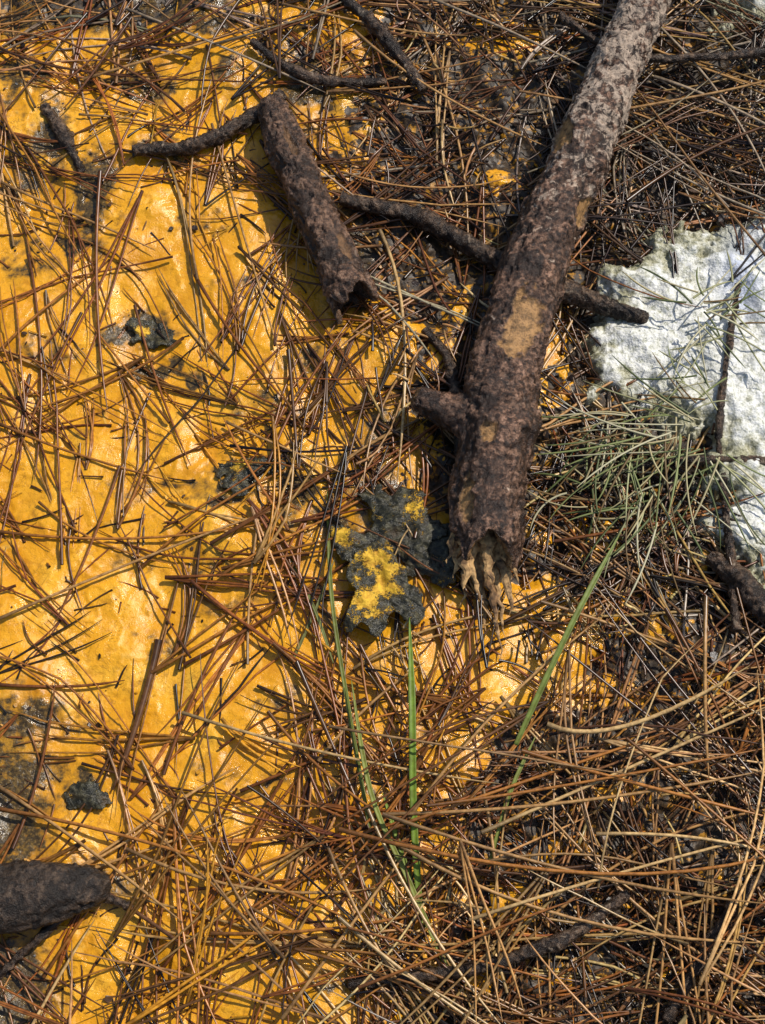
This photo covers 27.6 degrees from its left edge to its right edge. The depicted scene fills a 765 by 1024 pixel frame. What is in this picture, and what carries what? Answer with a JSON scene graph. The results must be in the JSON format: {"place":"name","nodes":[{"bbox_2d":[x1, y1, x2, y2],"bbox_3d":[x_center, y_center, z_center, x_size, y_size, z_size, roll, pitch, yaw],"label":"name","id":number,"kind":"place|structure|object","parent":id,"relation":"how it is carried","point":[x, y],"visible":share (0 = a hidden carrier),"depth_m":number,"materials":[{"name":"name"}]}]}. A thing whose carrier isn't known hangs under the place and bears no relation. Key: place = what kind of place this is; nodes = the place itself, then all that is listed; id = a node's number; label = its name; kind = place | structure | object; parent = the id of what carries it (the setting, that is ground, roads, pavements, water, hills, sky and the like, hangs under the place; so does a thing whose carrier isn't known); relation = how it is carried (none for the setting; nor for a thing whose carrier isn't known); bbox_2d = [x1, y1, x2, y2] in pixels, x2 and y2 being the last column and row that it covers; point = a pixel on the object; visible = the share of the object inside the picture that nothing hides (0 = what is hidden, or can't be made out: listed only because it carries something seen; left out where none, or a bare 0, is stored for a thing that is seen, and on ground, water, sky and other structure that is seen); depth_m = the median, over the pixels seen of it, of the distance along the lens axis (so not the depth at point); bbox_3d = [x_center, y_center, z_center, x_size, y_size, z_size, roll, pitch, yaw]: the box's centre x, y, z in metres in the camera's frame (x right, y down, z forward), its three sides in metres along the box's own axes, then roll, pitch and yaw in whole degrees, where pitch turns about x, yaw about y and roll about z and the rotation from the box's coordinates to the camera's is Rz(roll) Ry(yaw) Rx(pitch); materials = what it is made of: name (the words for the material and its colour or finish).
{"place":"outdoors","nodes":[
{"label":"outdoors","id":0,"kind":"place"},
{"bbox_2d":[0,0,764,1023],"bbox_3d":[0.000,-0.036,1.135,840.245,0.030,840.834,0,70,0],"label":"ground","id":1,"kind":"structure","parent":0,"point":[134,628],"depth_m":1.12,"materials":[{"name":"orange soil"}]},
{"bbox_2d":[0,859,111,934],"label":"driftwood chunk","id":2,"kind":"object","parent":1,"relation":"on","point":[35,894],"visible":1,"depth_m":1.00,"materials":[{"name":"brown wood"}]},
{"bbox_2d":[40,102,85,172],"bbox_3d":[-0.248,-0.293,1.218,0.016,0.016,0.069,-32,73,-11],"label":"fallen twig","id":3,"kind":"object","parent":1,"relation":"on","point":[64,134],"visible":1,"depth_m":1.21,"materials":[{"name":"brown wood"}]},
{"bbox_2d":[0,895,133,978],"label":"fallen twig","id":4,"kind":"object","parent":1,"relation":"on","point":[43,933],"visible":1,"depth_m":1.01,"materials":[{"name":"brown wood"}]},
{"bbox_2d":[63,778,112,810],"bbox_3d":[-0.198,0.190,1.048,0.035,0.008,0.022,0,70,0],"label":"lichen","id":5,"kind":"object","parent":1,"relation":"on","point":[88,793],"visible":1,"depth_m":1.05},
{"bbox_2d":[123,317,176,349],"bbox_3d":[-0.174,-0.134,1.167,0.041,0.010,0.028,0,70,0],"label":"lichen","id":6,"kind":"object","parent":1,"relation":"on","point":[154,339],"visible":1,"depth_m":1.17},
{"bbox_2d":[131,88,286,157],"bbox_3d":[-0.133,-0.297,1.214,0.130,0.018,0.028,-23,72,-8],"label":"fallen twig","id":7,"kind":"object","parent":1,"relation":"on","point":[225,132],"visible":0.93,"depth_m":1.21,"materials":[{"name":"brown wood"}]},
{"bbox_2d":[213,452,288,496],"bbox_3d":[-0.094,-0.026,1.121,0.056,0.012,0.033,-8,70,-3],"label":"lichen","id":8,"kind":"object","parent":1,"relation":"on","point":[229,470],"visible":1,"depth_m":1.12},
{"bbox_2d":[290,559,333,663],"bbox_3d":[-0.048,0.069,1.085,0.004,0.005,0.084,-21,72,-8],"label":"needle","id":9,"kind":"object","parent":1,"relation":"on","point":[317,617],"depth_m":1.08,"materials":[{"name":"brown plant"}]},
{"bbox_2d":[290,561,333,665],"bbox_3d":[-0.048,0.070,1.084,0.003,0.004,0.082,21,71,7],"label":"needle","id":10,"kind":"object","parent":1,"relation":"on","point":[309,623],"depth_m":1.08,"materials":[{"name":"brown plant"}]},
{"bbox_2d":[257,95,379,324],"bbox_3d":[-0.056,-0.233,1.183,0.039,0.043,0.194,-22,72,-8],"label":"broken branch piece","id":11,"kind":"object","parent":1,"relation":"on","point":[341,271],"visible":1,"depth_m":1.17,"materials":[{"name":"brown plant"}]},
{"bbox_2d":[250,38,386,87],"bbox_3d":[-0.053,-0.350,1.234,0.115,0.015,0.024,17,71,6],"label":"fallen twig","id":12,"kind":"object","parent":1,"relation":"on","point":[299,72],"visible":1,"depth_m":1.23,"materials":[{"name":"brown wood"}]},
{"bbox_2d":[0,0,764,1023],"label":"pine needle litter","id":13,"kind":"object","parent":1,"relation":"on","point":[458,806],"visible":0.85,"depth_m":1.08,"materials":[{"name":"brown plant"}]},
{"bbox_2d":[327,489,371,834],"bbox_3d":[-0.027,0.099,1.070,0.009,0.005,0.248,-7,70,-3],"label":"grass blade","id":14,"kind":"object","parent":13,"relation":"on","point":[344,683],"depth_m":1.06,"materials":[{"name":"green plant"}]},
{"bbox_2d":[424,514,457,575],"bbox_3d":[0.034,0.023,1.096,0.046,0.010,0.049,14,71,5],"label":"lichen","id":15,"kind":"object","parent":13,"relation":"on","point":[439,549],"visible":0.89,"depth_m":1.09},
{"bbox_2d":[347,889,629,990],"bbox_3d":[0.072,0.283,1.001,0.192,0.015,0.025,-16,71,-6],"label":"fallen twig","id":16,"kind":"object","parent":13,"relation":"on","point":[558,942],"visible":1,"depth_m":1.00,"materials":[{"name":"brown wood"}]},
{"bbox_2d":[487,738,534,866],"bbox_3d":[0.084,0.190,1.029,0.005,0.007,0.091,19,71,7],"label":"grass blade","id":17,"kind":"object","parent":13,"relation":"on","point":[515,779],"depth_m":1.03,"materials":[{"name":"green plant"}]},
{"bbox_2d":[514,533,619,745],"bbox_3d":[0.126,0.083,1.058,0.005,0.011,0.166,26,72,9],"label":"grass blade","id":18,"kind":"object","parent":13,"relation":"on","point":[562,643],"depth_m":1.05,"materials":[{"name":"green plant"}]},
{"bbox_2d":[599,453,764,480],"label":"fallen twig","id":19,"kind":"object","parent":13,"relation":"on","point":[690,460],"visible":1,"depth_m":1.12,"materials":[{"name":"brown wood"}]},
{"bbox_2d":[661,866,764,1023],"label":"fallen twig","id":20,"kind":"object","parent":13,"relation":"on","point":[671,1009],"visible":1,"depth_m":1.00,"materials":[{"name":"brown wood"}]},
{"bbox_2d":[705,551,764,623],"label":"fallen twig","id":21,"kind":"object","parent":13,"relation":"on","point":[743,579],"visible":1,"depth_m":1.08,"materials":[{"name":"brown wood"}]},
{"bbox_2d":[0,0,764,1023],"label":"bark debris","id":22,"kind":"object","parent":1,"relation":"on","point":[546,436],"visible":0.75,"depth_m":1.14,"materials":[{"name":"brown wood"}]},
{"bbox_2d":[338,0,428,94],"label":"fallen twig","id":23,"kind":"object","parent":1,"relation":"on","point":[378,29],"visible":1,"depth_m":1.24,"materials":[{"name":"brown wood"}]},
{"bbox_2d":[344,542,425,637],"bbox_3d":[0.002,0.054,1.081,0.057,0.010,0.069,0,70,0],"label":"lichen","id":24,"kind":"object","parent":1,"relation":"on","point":[376,575],"visible":1,"depth_m":1.08},
{"bbox_2d":[330,483,456,587],"bbox_3d":[0.011,0.012,1.098,0.098,0.016,0.065,15,71,5],"label":"lichen","id":25,"kind":"object","parent":1,"relation":"on","point":[392,516],"visible":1,"depth_m":1.10},
{"bbox_2d":[351,680,447,965],"bbox_3d":[0.005,0.208,1.026,0.014,0.010,0.203,-18,71,-6],"label":"grass blade","id":26,"kind":"object","parent":1,"relation":"on","point":[377,810],"depth_m":1.03,"materials":[{"name":"green plant"}]},
{"bbox_2d":[382,793,424,926],"bbox_3d":[0.014,0.229,1.024,0.003,0.006,0.091,-17,71,-6],"label":"grass blade","id":27,"kind":"object","parent":1,"relation":"on","point":[401,852],"depth_m":1.03,"materials":[{"name":"green plant"}]},
{"bbox_2d":[408,618,422,920],"bbox_3d":[0.022,0.168,1.040,0.009,0.015,0.202,0,70,0],"label":"grass blade","id":28,"kind":"object","parent":1,"relation":"on","point":[412,764],"depth_m":1.04,"materials":[{"name":"green plant"}]},
{"bbox_2d":[410,0,670,658],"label":"fallen branch","id":29,"kind":"object","parent":1,"relation":"on","point":[490,417],"visible":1,"depth_m":1.12,"materials":[{"name":"brown wood"}]},
{"bbox_2d":[527,249,764,605],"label":"pine sprig","id":30,"kind":"object","parent":1,"relation":"on","point":[618,445],"visible":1,"depth_m":1.11,"materials":[{"name":"green plant"}]},
{"bbox_2d":[578,204,764,588],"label":"rock","id":31,"kind":"object","parent":1,"relation":"on","point":[632,347],"visible":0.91,"depth_m":1.15,"materials":[{"name":"white stone"}]},
{"bbox_2d":[714,283,742,632],"bbox_3d":[0.249,-0.044,1.123,0.019,0.018,0.273,4,70,2],"label":"fallen twig","id":32,"kind":"object","parent":31,"relation":"on","point":[730,551],"visible":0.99,"depth_m":1.12,"materials":[{"name":"brown wood"}]},
{"bbox_2d":[699,0,764,65],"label":"rock","id":33,"kind":"object","parent":1,"relation":"on","point":[760,4],"visible":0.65,"depth_m":1.26,"materials":[{"name":"white stone"}]},
{"bbox_2d":[421,327,460,455],"bbox_3d":[0.051,-0.083,1.138,0.020,0.012,0.119,-11,71,-4],"label":"fallen twig","id":34,"kind":"object","parent":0,"point":[450,366],"visible":0.48,"depth_m":1.14,"materials":[{"name":"brown wood"}]},
{"bbox_2d":[339,190,648,323],"bbox_3d":[0.085,-0.198,1.181,0.254,0.020,0.026,23,72,8],"label":"fallen twig","id":35,"kind":"object","parent":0,"point":[439,227],"visible":0.78,"depth_m":1.18,"materials":[{"name":"brown wood"}]},
{"bbox_2d":[558,11,764,63],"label":"fallen twig","id":36,"kind":"object","parent":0,"point":[748,53],"visible":0.73,"depth_m":1.22,"materials":[{"name":"brown wood"}]}
]}

